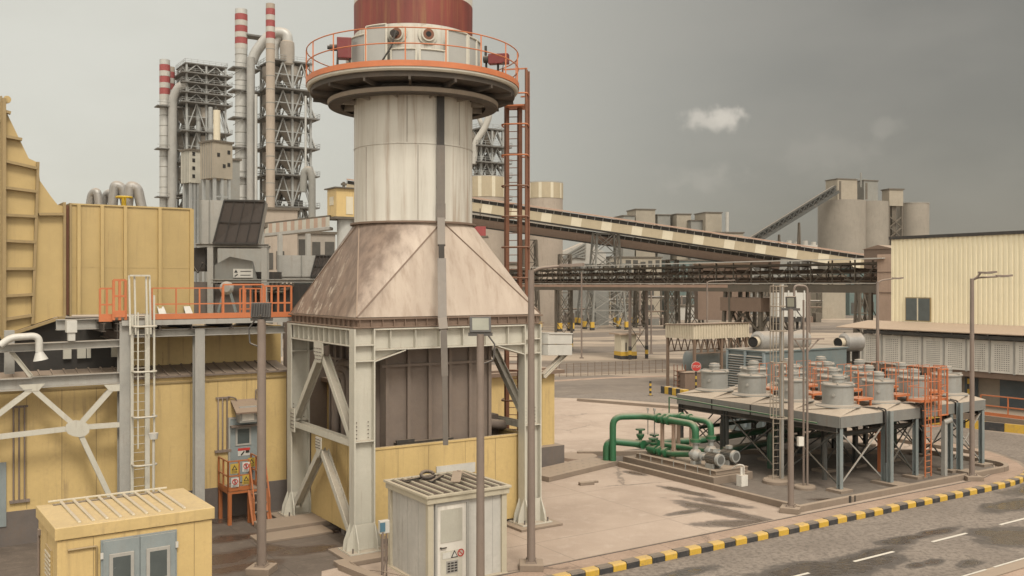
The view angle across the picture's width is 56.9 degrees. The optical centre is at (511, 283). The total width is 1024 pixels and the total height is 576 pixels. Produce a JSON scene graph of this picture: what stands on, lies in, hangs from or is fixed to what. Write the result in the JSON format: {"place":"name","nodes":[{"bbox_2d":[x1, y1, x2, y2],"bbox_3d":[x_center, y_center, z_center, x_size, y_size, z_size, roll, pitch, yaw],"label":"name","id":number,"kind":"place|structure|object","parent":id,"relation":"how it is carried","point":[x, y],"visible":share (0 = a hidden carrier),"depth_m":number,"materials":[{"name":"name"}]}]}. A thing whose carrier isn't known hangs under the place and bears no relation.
{"place":"outdoors","nodes":[
{"label":"outdoors","id":0,"kind":"place"},
{"bbox_2d":[179,148,200,281],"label":"clad hopper house","id":1,"kind":"structure","parent":0,"point":[190,171],"depth_m":156.99,"materials":[{"name":"metal"}]},
{"bbox_2d":[0,509,387,575],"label":"stained slab","id":2,"kind":"structure","parent":0,"point":[234,548],"depth_m":31.50,"materials":[{"name":"concrete"}]},
{"bbox_2d":[36,487,214,575],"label":"yellow kiosk","id":3,"kind":"object","parent":2,"relation":"on","point":[159,532],"visible":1,"depth_m":25.02,"materials":[{"name":"metal"}]},
{"bbox_2d":[103,537,139,575],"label":"door","id":4,"kind":"structure","parent":3,"relation":"in","point":[121,557],"depth_m":24.46,"materials":[{"name":"grey metal"}]},
{"bbox_2d":[140,531,174,575],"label":"door","id":5,"kind":"structure","parent":3,"relation":"in","point":[157,551],"depth_m":24.97,"materials":[{"name":"grey metal"}]},
{"bbox_2d":[0,318,284,500],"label":"duct support frame","id":6,"kind":"object","parent":2,"relation":"on","point":[119,380],"visible":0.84,"depth_m":33.51,"materials":[{"name":"grey metal"}]},
{"bbox_2d":[84,279,291,331],"bbox_3d":[-12.475,0.751,36.463,7.002,1.858,3.710,0,0,-33],"label":"catwalk","id":7,"kind":"object","parent":6,"relation":"on","point":[188,320],"visible":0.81,"depth_m":34.94,"materials":[{"name":"orange metal"}]},
{"bbox_2d":[128,275,156,493],"bbox_3d":[-13.095,4.335,33.524,0.895,9.330,0.670,0,0,-33],"label":"vertical ladder","id":8,"kind":"object","parent":2,"relation":"on","point":[148,326],"visible":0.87,"depth_m":33.55,"materials":[{"name":"white metal"}]},
{"bbox_2d":[218,453,271,525],"bbox_3d":[-10.148,7.797,35.818,1.510,2.407,1.938,0,0,-33],"label":"access stair","id":9,"kind":"object","parent":2,"relation":"on","point":[246,485],"visible":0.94,"depth_m":35.43,"materials":[{"name":"metal"}]},
{"bbox_2d":[245,303,276,575],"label":"floodlight post","id":10,"kind":"object","parent":2,"relation":"on","point":[261,316],"visible":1,"depth_m":29.30,"materials":[{"name":"metal"}]},
{"bbox_2d":[250,513,332,543],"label":"stepped slab","id":11,"kind":"structure","parent":2,"relation":"on","point":[280,529],"depth_m":34.25,"materials":[{"name":"concrete"}]},
{"bbox_2d":[328,546,387,567],"bbox_3d":[-4.979,8.920,31.299,2.460,0.160,2.040,0,0,-33],"label":"concrete footing","id":12,"kind":"object","parent":2,"relation":"on","point":[364,559],"depth_m":30.51,"materials":[{"name":"concrete"}]},
{"bbox_2d":[311,428,517,537],"bbox_3d":[-3.593,7.310,36.030,6.620,3.380,5.120,0,0,-33],"label":"yellow enclosure","id":13,"kind":"object","parent":2,"relation":"on","point":[500,457],"visible":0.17,"depth_m":34.20,"materials":[{"name":"metal"}]},
{"bbox_2d":[198,139,233,281],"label":"clad hopper house","id":14,"kind":"structure","parent":0,"point":[216,163],"depth_m":151.49,"materials":[{"name":"metal"}]},
{"bbox_2d":[199,158,241,281],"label":"plant building","id":15,"kind":"structure","parent":0,"point":[235,187],"depth_m":167.75,"materials":[{"name":"metal"}]},
{"bbox_2d":[204,224,267,281],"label":"plant building","id":16,"kind":"structure","parent":0,"point":[254,255],"depth_m":91.26,"materials":[{"name":"metal"}]},
{"bbox_2d":[264,207,299,323],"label":"plant building","id":17,"kind":"structure","parent":0,"point":[273,214],"depth_m":135.64,"materials":[{"name":"concrete"}]},
{"bbox_2d":[282,276,315,283],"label":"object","id":18,"kind":"object","parent":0,"point":[296,277],"visible":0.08,"depth_m":50.28,"materials":[{"name":"grey metal"}]},
{"bbox_2d":[277,255,330,276],"bbox_3d":[-11.246,-0.970,51.205,2.840,1.192,2.528,0,0,-12],"label":"air intake","id":19,"kind":"object","parent":18,"relation":"on","point":[302,265],"visible":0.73,"depth_m":50.25,"materials":[{"name":"grey metal"}]},
{"bbox_2d":[300,166,315,228],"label":"gas duct","id":20,"kind":"object","parent":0,"point":[306,171],"visible":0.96,"depth_m":249.20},
{"bbox_2d":[297,232,336,255],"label":"plant building","id":21,"kind":"structure","parent":0,"point":[322,243],"depth_m":141.02,"materials":[{"name":"concrete"}]},
{"bbox_2d":[472,115,511,200],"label":"preheater tower","id":22,"kind":"structure","parent":0,"point":[483,137],"depth_m":278.27,"materials":[{"name":"metal"}]},
{"bbox_2d":[0,0,1023,261],"label":"sky","id":23,"kind":"structure","parent":0,"point":[745,109],"materials":[{"name":"grey"}]},
{"bbox_2d":[54,313,1023,575],"bbox_3d":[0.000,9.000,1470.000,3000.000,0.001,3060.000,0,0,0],"label":"ground","id":24,"kind":"structure","parent":0,"point":[676,355],"depth_m":138.15,"materials":[{"name":"concrete"}]},
{"bbox_2d":[159,59,169,206],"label":"chimney","id":25,"kind":"object","parent":24,"relation":"on","point":[164,79],"visible":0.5,"depth_m":330.45,"materials":[{"name":"silver metal"}]},
{"bbox_2d":[167,80,188,207],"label":"gas duct","id":26,"kind":"object","parent":24,"relation":"on","point":[172,146],"visible":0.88,"depth_m":328.69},
{"bbox_2d":[154,58,232,207],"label":"preheater tower","id":27,"kind":"structure","parent":24,"relation":"on","point":[200,96],"depth_m":333.35,"materials":[{"name":"metal"}]},
{"bbox_2d":[235,8,247,199],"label":"chimney","id":28,"kind":"object","parent":24,"relation":"on","point":[241,32],"visible":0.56,"depth_m":260.60,"materials":[{"name":"silver metal"}]},
{"bbox_2d":[247,57,254,199],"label":"gas duct","id":29,"kind":"object","parent":24,"relation":"on","point":[250,128],"visible":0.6,"depth_m":257.08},
{"bbox_2d":[266,3,274,206],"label":"chimney","id":30,"kind":"object","parent":24,"relation":"on","point":[270,104],"visible":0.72,"depth_m":252.96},
{"bbox_2d":[228,27,319,218],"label":"preheater tower","id":31,"kind":"structure","parent":24,"relation":"on","point":[289,98],"depth_m":262.39,"materials":[{"name":"metal"}]},
{"bbox_2d":[264,215,332,356],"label":"short conveyor","id":32,"kind":"object","parent":24,"relation":"on","point":[305,225],"visible":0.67,"depth_m":115.49,"materials":[{"name":"metal"}]},
{"bbox_2d":[324,182,353,247],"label":"yellow tower","id":33,"kind":"structure","parent":24,"relation":"on","point":[340,205],"depth_m":112.06,"materials":[{"name":"metal"}]},
{"bbox_2d":[472,175,503,265],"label":"silo","id":34,"kind":"object","parent":24,"relation":"on","point":[487,187],"visible":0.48,"depth_m":213.38,"materials":[{"name":"concrete"}]},
{"bbox_2d":[530,181,562,324],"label":"silo","id":35,"kind":"object","parent":24,"relation":"on","point":[547,194],"visible":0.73,"depth_m":209.98,"materials":[{"name":"concrete"}]},
{"bbox_2d":[557,254,574,331],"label":"conveyor trestle","id":36,"kind":"object","parent":24,"relation":"on","point":[560,292],"visible":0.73,"depth_m":179.52,"materials":[{"name":"metal"}]},
{"bbox_2d":[582,233,627,329],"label":"conveyor trestle","id":37,"kind":"object","parent":24,"relation":"on","point":[593,310],"visible":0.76,"depth_m":186.07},
{"bbox_2d":[346,179,863,268],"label":"inclined conveyor","id":38,"kind":"object","parent":37,"relation":"on","point":[667,233],"visible":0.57,"depth_m":181.41,"materials":[{"name":"metal"}]},
{"bbox_2d":[472,213,780,268],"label":"inclined conveyor","id":39,"kind":"object","parent":37,"relation":"on","point":[626,242],"visible":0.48,"depth_m":188.73,"materials":[{"name":"metal"}]},
{"bbox_2d":[609,332,642,358],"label":"guard box","id":40,"kind":"object","parent":24,"relation":"on","point":[621,346],"visible":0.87,"depth_m":113.02,"materials":[{"name":"metal"}]},
{"bbox_2d":[663,259,680,328],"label":"conveyor trestle","id":41,"kind":"object","parent":24,"relation":"on","point":[667,314],"visible":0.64,"depth_m":189.59,"materials":[{"name":"metal"}]},
{"bbox_2d":[509,258,889,359],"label":"trestle gallery","id":42,"kind":"object","parent":24,"relation":"on","point":[759,283],"visible":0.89,"depth_m":102.12,"materials":[{"name":"metal"}]},
{"bbox_2d":[683,348,725,370],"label":"storage tank","id":43,"kind":"object","parent":24,"relation":"on","point":[704,360],"visible":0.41,"depth_m":85.47,"materials":[{"name":"grey metal"}]},
{"bbox_2d":[663,322,750,385],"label":"pipe bridge canopy","id":44,"kind":"object","parent":24,"relation":"on","point":[696,332],"visible":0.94,"depth_m":81.84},
{"bbox_2d":[694,212,722,232],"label":"plant building","id":45,"kind":"structure","parent":24,"relation":"on","point":[711,221],"depth_m":344.88,"materials":[{"name":"concrete"}]},
{"bbox_2d":[720,292,794,347],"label":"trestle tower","id":46,"kind":"structure","parent":24,"relation":"on","point":[759,304],"depth_m":97.42,"materials":[{"name":"metal"}]},
{"bbox_2d":[747,185,839,246],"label":"conveyor","id":47,"kind":"object","parent":24,"relation":"on","point":[798,212],"visible":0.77,"depth_m":292.00,"materials":[{"name":"metal"}]},
{"bbox_2d":[881,188,904,244],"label":"elevator tower","id":48,"kind":"structure","parent":24,"relation":"on","point":[893,197],"depth_m":303.41,"materials":[{"name":"metal"}]},
{"bbox_2d":[896,202,929,235],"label":"silo","id":49,"kind":"object","parent":24,"relation":"on","point":[915,218],"visible":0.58,"depth_m":305.57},
{"bbox_2d":[836,230,1023,424],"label":"cream building","id":50,"kind":"structure","parent":24,"relation":"on","point":[927,324],"depth_m":65.61,"materials":[{"name":"metal"}]},
{"bbox_2d":[904,297,931,322],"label":"window","id":51,"kind":"structure","parent":50,"relation":"in","point":[917,309],"depth_m":69.22,"materials":[{"name":"grey glass"}]},
{"bbox_2d":[1000,380,1023,408],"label":"roller door","id":52,"kind":"structure","parent":50,"relation":"in","point":[1008,388],"depth_m":62.23,"materials":[{"name":"metal"}]},
{"bbox_2d":[926,416,1023,433],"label":"kerb","id":53,"kind":"structure","parent":24,"relation":"on","point":[1003,427],"depth_m":57.69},
{"bbox_2d":[542,360,663,372],"bbox_3d":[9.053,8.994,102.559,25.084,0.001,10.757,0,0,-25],"label":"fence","id":54,"kind":"object","parent":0,"point":[636,365],"visible":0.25,"depth_m":102.91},
{"bbox_2d":[554,375,671,395],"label":"road","id":55,"kind":"structure","parent":0,"point":[581,387],"depth_m":83.59,"materials":[{"name":"asphalt"}]},
{"bbox_2d":[602,256,662,314],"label":"plant building","id":56,"kind":"structure","parent":0,"point":[640,260],"depth_m":272.25,"materials":[{"name":"metal"}]},
{"bbox_2d":[310,398,983,575],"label":"concrete yard","id":57,"kind":"structure","parent":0,"point":[615,508],"depth_m":38.51,"materials":[{"name":"concrete"}]},
{"bbox_2d":[0,318,286,546],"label":"plant enclosure","id":58,"kind":"object","parent":57,"relation":"on","point":[58,466],"visible":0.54,"depth_m":35.26,"materials":[{"name":"yellow metal"}]},
{"bbox_2d":[9,405,29,503],"bbox_3d":[-16.979,5.867,32.556,0.620,3.345,0.096,0,0,-33],"label":"conduit run","id":59,"kind":"object","parent":58,"relation":"attached to","point":[19,500],"visible":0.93,"depth_m":32.51,"materials":[{"name":"metal"}]},
{"bbox_2d":[0,333,47,361],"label":"vent pipe","id":60,"kind":"object","parent":58,"relation":"attached to","point":[40,354],"visible":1,"depth_m":31.67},
{"bbox_2d":[0,96,193,338],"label":"exhaust duct","id":61,"kind":"object","parent":58,"relation":"on","point":[62,260],"visible":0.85,"depth_m":35.21,"materials":[{"name":"metal"}]},
{"bbox_2d":[228,417,256,483],"bbox_3d":[-10.464,6.443,36.824,1.210,2.550,0.104,0,0,-33],"label":"access door","id":62,"kind":"structure","parent":58,"relation":"attached to","point":[242,443],"depth_m":36.74,"materials":[{"name":"grey metal"}]},
{"bbox_2d":[230,389,256,427],"bbox_3d":[-10.241,4.830,36.586,1.215,1.430,0.750,0,0,-33],"label":"wall vent hood","id":63,"kind":"object","parent":58,"relation":"attached to","point":[245,410],"depth_m":36.50,"materials":[{"name":"grey metal"}]},
{"bbox_2d":[194,243,314,312],"bbox_3d":[-11.795,-0.223,45.331,7.128,3.347,5.337,0,0,-12],"label":"fan skid","id":64,"kind":"object","parent":58,"relation":"on","point":[231,270],"visible":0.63,"depth_m":44.77,"materials":[{"name":"grey metal"}]},
{"bbox_2d":[199,199,267,244],"bbox_3d":[-13.294,-2.904,45.221,3.001,2.104,2.530,0,0,-12],"label":"air intake","id":65,"kind":"object","parent":64,"relation":"on","point":[226,221],"visible":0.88,"depth_m":44.23,"materials":[{"name":"grey metal"}]},
{"bbox_2d":[283,322,493,477],"bbox_3d":[-5.676,5.250,38.647,4.560,7.500,11.301,0,0,-33],"label":"inlet duct box","id":66,"kind":"object","parent":57,"relation":"on","point":[408,393],"visible":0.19,"depth_m":34.00,"materials":[{"name":"brown metal"}]},
{"bbox_2d":[331,359,348,435],"bbox_3d":[-6.156,5.388,34.687,0.260,5.224,2.047,0,0,-33],"label":"drain pipe set","id":67,"kind":"object","parent":66,"relation":"attached to","point":[342,368],"visible":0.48,"depth_m":34.73,"materials":[{"name":"grey metal"}]},
{"bbox_2d":[321,364,564,466],"bbox_3d":[-3.310,6.575,45.499,11.650,4.850,4.100,0,0,-33],"label":"enclosure","id":68,"kind":"object","parent":57,"relation":"on","point":[552,453],"visible":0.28,"depth_m":46.68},
{"bbox_2d":[383,470,511,575],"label":"white shed","id":69,"kind":"structure","parent":57,"relation":"on","point":[432,529],"depth_m":28.79,"materials":[{"name":"grey metal"}]},
{"bbox_2d":[437,502,465,575],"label":"door","id":70,"kind":"structure","parent":69,"relation":"in","point":[451,519],"depth_m":28.28,"materials":[{"name":"white metal"}]},
{"bbox_2d":[501,68,529,429],"bbox_3d":[0.155,0.113,38.871,1.154,17.775,1.226,0,0,8],"label":"caged ladder","id":71,"kind":"object","parent":57,"relation":"on","point":[519,108],"visible":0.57,"depth_m":38.88,"materials":[{"name":"metal"}]},
{"bbox_2d":[507,517,562,531],"bbox_3d":[0.700,8.950,35.314,1.860,0.100,1.540,0,0,-33],"label":"column pad","id":72,"kind":"object","parent":57,"relation":"on","point":[554,523],"depth_m":34.79,"materials":[{"name":"concrete"}]},
{"bbox_2d":[277,323,551,555],"bbox_3d":[-3.804,5.200,35.987,8.120,7.400,7.000,0,0,-33],"label":"stack support frame","id":73,"kind":"object","parent":72,"relation":"on","point":[369,348],"visible":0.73,"depth_m":33.83,"materials":[{"name":"white metal"}]},
{"bbox_2d":[287,0,543,328],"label":"exhaust stack","id":74,"kind":"object","parent":73,"relation":"on","point":[411,60],"visible":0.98,"depth_m":33.89,"materials":[{"name":"white metal"}]},
{"bbox_2d":[436,96,447,444],"bbox_3d":[-2.430,-0.830,32.861,0.348,12.540,2.466,0,0,-6],"label":"cable tray","id":75,"kind":"object","parent":74,"relation":"attached to","point":[441,266],"visible":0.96,"depth_m":32.85,"materials":[{"name":"metal"}]},
{"bbox_2d":[542,332,572,377],"bbox_3d":[1.643,2.686,36.034,0.580,1.719,1.526,0,0,41],"label":"bracket arm","id":76,"kind":"object","parent":73,"relation":"attached to","point":[554,343],"visible":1,"depth_m":35.79},
{"bbox_2d":[519,263,583,571],"bbox_3d":[1.255,4.170,29.831,2.046,9.660,0.750,0,0,0],"label":"street lamp","id":77,"kind":"object","parent":57,"relation":"on","point":[530,563],"visible":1,"depth_m":29.73,"materials":[{"name":"metal"}]},
{"bbox_2d":[542,457,616,481],"bbox_3d":[2.828,8.879,45.391,1.700,0.243,5.294,0,0,42],"label":"trench cover","id":78,"kind":"object","parent":57,"relation":"on","point":[555,472],"visible":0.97,"depth_m":45.06,"materials":[{"name":"concrete"}]},
{"bbox_2d":[603,397,829,460],"bbox_3d":[11.328,7.433,48.724,10.474,3.134,11.100,0,0,28],"label":"green pipework","id":79,"kind":"object","parent":57,"relation":"on","point":[662,446],"visible":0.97,"depth_m":46.64,"materials":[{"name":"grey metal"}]},
{"bbox_2d":[577,398,977,454],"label":"yard edge kerb","id":80,"kind":"structure","parent":57,"relation":"on","point":[937,446],"depth_m":68.94,"materials":[{"name":"concrete"}]},
{"bbox_2d":[726,344,848,434],"bbox_3d":[17.159,6.425,58.765,7.660,4.950,3.160,0,0,-33],"label":"generator container","id":81,"kind":"object","parent":57,"relation":"on","point":[736,358],"visible":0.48,"depth_m":57.42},
{"bbox_2d":[747,330,811,348],"bbox_3d":[16.370,3.509,58.423,5.029,1.240,1.240,0,0,-33],"label":"exhaust silencer","id":82,"kind":"object","parent":81,"relation":"on","point":[759,340],"visible":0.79,"depth_m":57.45,"materials":[{"name":"metal"}]},
{"bbox_2d":[833,333,864,364],"bbox_3d":[21.979,6.108,62.063,2.029,5.784,1.240,0,0,-20],"label":"exhaust silencer","id":83,"kind":"object","parent":81,"relation":"on","point":[854,343],"visible":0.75,"depth_m":61.76,"materials":[{"name":"metal"}]},
{"bbox_2d":[780,296,801,514],"bbox_3d":[11.034,4.739,37.250,0.812,8.522,0.750,0,0,25],"label":"floodlight post","id":84,"kind":"object","parent":57,"relation":"on","point":[790,507],"visible":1,"depth_m":37.17,"materials":[{"name":"metal"}]},
{"bbox_2d":[964,271,1012,480],"bbox_3d":[21.827,4.205,43.232,2.283,9.590,0.855,0,0,9],"label":"street lamp","id":85,"kind":"object","parent":57,"relation":"on","point":[971,476],"visible":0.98,"depth_m":43.26,"materials":[{"name":"metal"}]},
{"bbox_2d":[573,325,852,337],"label":"dirt track","id":86,"kind":"structure","parent":0,"point":[654,332],"depth_m":175.02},
{"bbox_2d":[693,263,749,319],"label":"transfer house","id":87,"kind":"structure","parent":86,"relation":"on","point":[714,312],"depth_m":184.19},
{"bbox_2d":[574,315,875,321],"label":"dirt track","id":88,"kind":"structure","parent":0,"point":[852,316],"depth_m":253.33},
{"bbox_2d":[563,243,605,320],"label":"white roof shed","id":89,"kind":"structure","parent":88,"relation":"on","point":[580,252],"depth_m":230.34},
{"bbox_2d":[802,275,846,318],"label":"plant building","id":90,"kind":"structure","parent":88,"relation":"on","point":[833,305],"depth_m":245.84,"materials":[{"name":"metal"}]},
{"bbox_2d":[493,455,994,575],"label":"pavement edge","id":91,"kind":"object","parent":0,"point":[733,528],"visible":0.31,"depth_m":34.44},
{"bbox_2d":[503,440,1023,575],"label":"pavement","id":92,"kind":"structure","parent":0,"point":[1015,469],"depth_m":35.28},
{"bbox_2d":[468,316,494,575],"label":"floodlight post","id":93,"kind":"object","parent":92,"relation":"on","point":[480,328],"visible":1,"depth_m":27.21,"materials":[{"name":"metal"}]},
{"bbox_2d":[554,376,1023,575],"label":"road","id":94,"kind":"structure","parent":0,"point":[909,535],"depth_m":32.59,"materials":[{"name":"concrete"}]},
{"bbox_2d":[545,471,1023,575],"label":"kerb","id":95,"kind":"structure","parent":94,"relation":"on","point":[633,562],"depth_m":33.65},
{"bbox_2d":[767,291,805,329],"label":"white cabinet","id":96,"kind":"object","parent":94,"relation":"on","point":[800,297],"visible":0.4,"depth_m":66.22,"materials":[{"name":"metal"}]},
{"bbox_2d":[598,434,995,504],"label":"deck slab","id":97,"kind":"structure","parent":0,"point":[857,480],"depth_m":44.76,"materials":[{"name":"concrete"}]},
{"bbox_2d":[623,452,752,484],"bbox_3d":[8.332,8.670,45.476,2.500,0.660,6.300,0,0,-33],"label":"pump skid","id":98,"kind":"object","parent":97,"relation":"on","point":[684,467],"visible":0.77,"depth_m":43.94,"materials":[{"name":"concrete"}]},
{"bbox_2d":[688,442,724,468],"bbox_3d":[8.944,7.895,43.627,0.600,1.040,1.965,0,0,-33],"label":"pump","id":99,"kind":"object","parent":98,"relation":"on","point":[711,458],"visible":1,"depth_m":43.27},
{"bbox_2d":[762,284,787,485],"bbox_3d":[11.928,4.500,42.578,1.200,9.000,1.345,0,0,0],"label":"caged ladder","id":100,"kind":"object","parent":97,"relation":"on","point":[780,480],"visible":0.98,"depth_m":42.65,"materials":[{"name":"grey metal"}]},
{"bbox_2d":[577,449,1008,511],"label":"kerb wall","id":101,"kind":"structure","parent":97,"relation":"on","point":[1002,467],"depth_m":42.07,"materials":[{"name":"concrete"}]},
{"bbox_2d":[793,284,823,490],"bbox_3d":[13.015,4.509,41.484,1.498,8.982,0.945,0,0,0],"label":"mast","id":102,"kind":"object","parent":97,"relation":"on","point":[804,486],"visible":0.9,"depth_m":41.46,"materials":[{"name":"metal"}]},
{"bbox_2d":[677,382,992,493],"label":"cooling deck","id":103,"kind":"structure","parent":97,"relation":"on","point":[884,419],"depth_m":44.48,"materials":[{"name":"metal"}]},
{"bbox_2d":[695,363,733,391],"bbox_3d":[10.492,4.780,48.913,1.960,1.420,1.960,0,0,1],"label":"fan cowl","id":104,"kind":"object","parent":103,"relation":"on","point":[714,377],"visible":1,"depth_m":48.36,"materials":[{"name":"grey metal"}]},
{"bbox_2d":[732,366,771,396],"bbox_3d":[11.891,4.780,46.775,1.960,1.420,1.960,0,0,-1],"label":"fan cowl","id":105,"kind":"object","parent":103,"relation":"on","point":[751,382],"visible":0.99,"depth_m":46.22,"materials":[{"name":"grey metal"}]},
{"bbox_2d":[771,370,813,401],"bbox_3d":[13.277,4.780,44.658,1.960,1.420,1.960,0,0,2],"label":"fan cowl","id":106,"kind":"object","parent":103,"relation":"on","point":[798,389],"visible":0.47,"depth_m":44.05,"materials":[{"name":"grey metal"}]},
{"bbox_2d":[815,374,860,408],"bbox_3d":[14.676,4.780,42.520,1.960,1.420,1.960,0,0,0],"label":"fan cowl","id":107,"kind":"object","parent":103,"relation":"on","point":[837,392],"visible":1,"depth_m":41.98,"materials":[{"name":"grey metal"}]},
{"bbox_2d":[860,371,900,403],"bbox_3d":[17.106,4.780,44.111,1.960,1.420,1.960,0,0,-15],"label":"fan cowl","id":108,"kind":"object","parent":103,"relation":"on","point":[883,390],"visible":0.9,"depth_m":43.55,"materials":[{"name":"grey metal"}]},
{"bbox_2d":[894,368,929,398],"bbox_3d":[19.428,4.780,45.631,1.960,1.420,1.960,0,0,8],"label":"fan cowl","id":109,"kind":"object","parent":103,"relation":"on","point":[921,383],"visible":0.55,"depth_m":45.11,"materials":[{"name":"grey metal"}]},
{"bbox_2d":[907,364,947,476],"bbox_3d":[19.517,6.333,43.942,2.081,5.094,1.289,0,0,-33],"label":"access ladder","id":110,"kind":"object","parent":103,"relation":"attached to","point":[927,398],"visible":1,"depth_m":43.63,"materials":[{"name":"metal"}]},
{"bbox_2d":[931,366,967,395],"bbox_3d":[21.692,4.780,47.112,1.960,1.420,1.960,0,0,12],"label":"fan cowl","id":111,"kind":"object","parent":103,"relation":"on","point":[954,383],"visible":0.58,"depth_m":46.52,"materials":[{"name":"grey metal"}]},
{"bbox_2d":[818,173,888,274],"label":"silo block","id":112,"kind":"structure","parent":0,"point":[853,215],"depth_m":297.48,"materials":[{"name":"concrete"}]},
{"bbox_2d":[862,245,890,334],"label":"pink gable block","id":113,"kind":"structure","parent":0,"point":[883,267],"depth_m":82.85,"materials":[{"name":"metal"}]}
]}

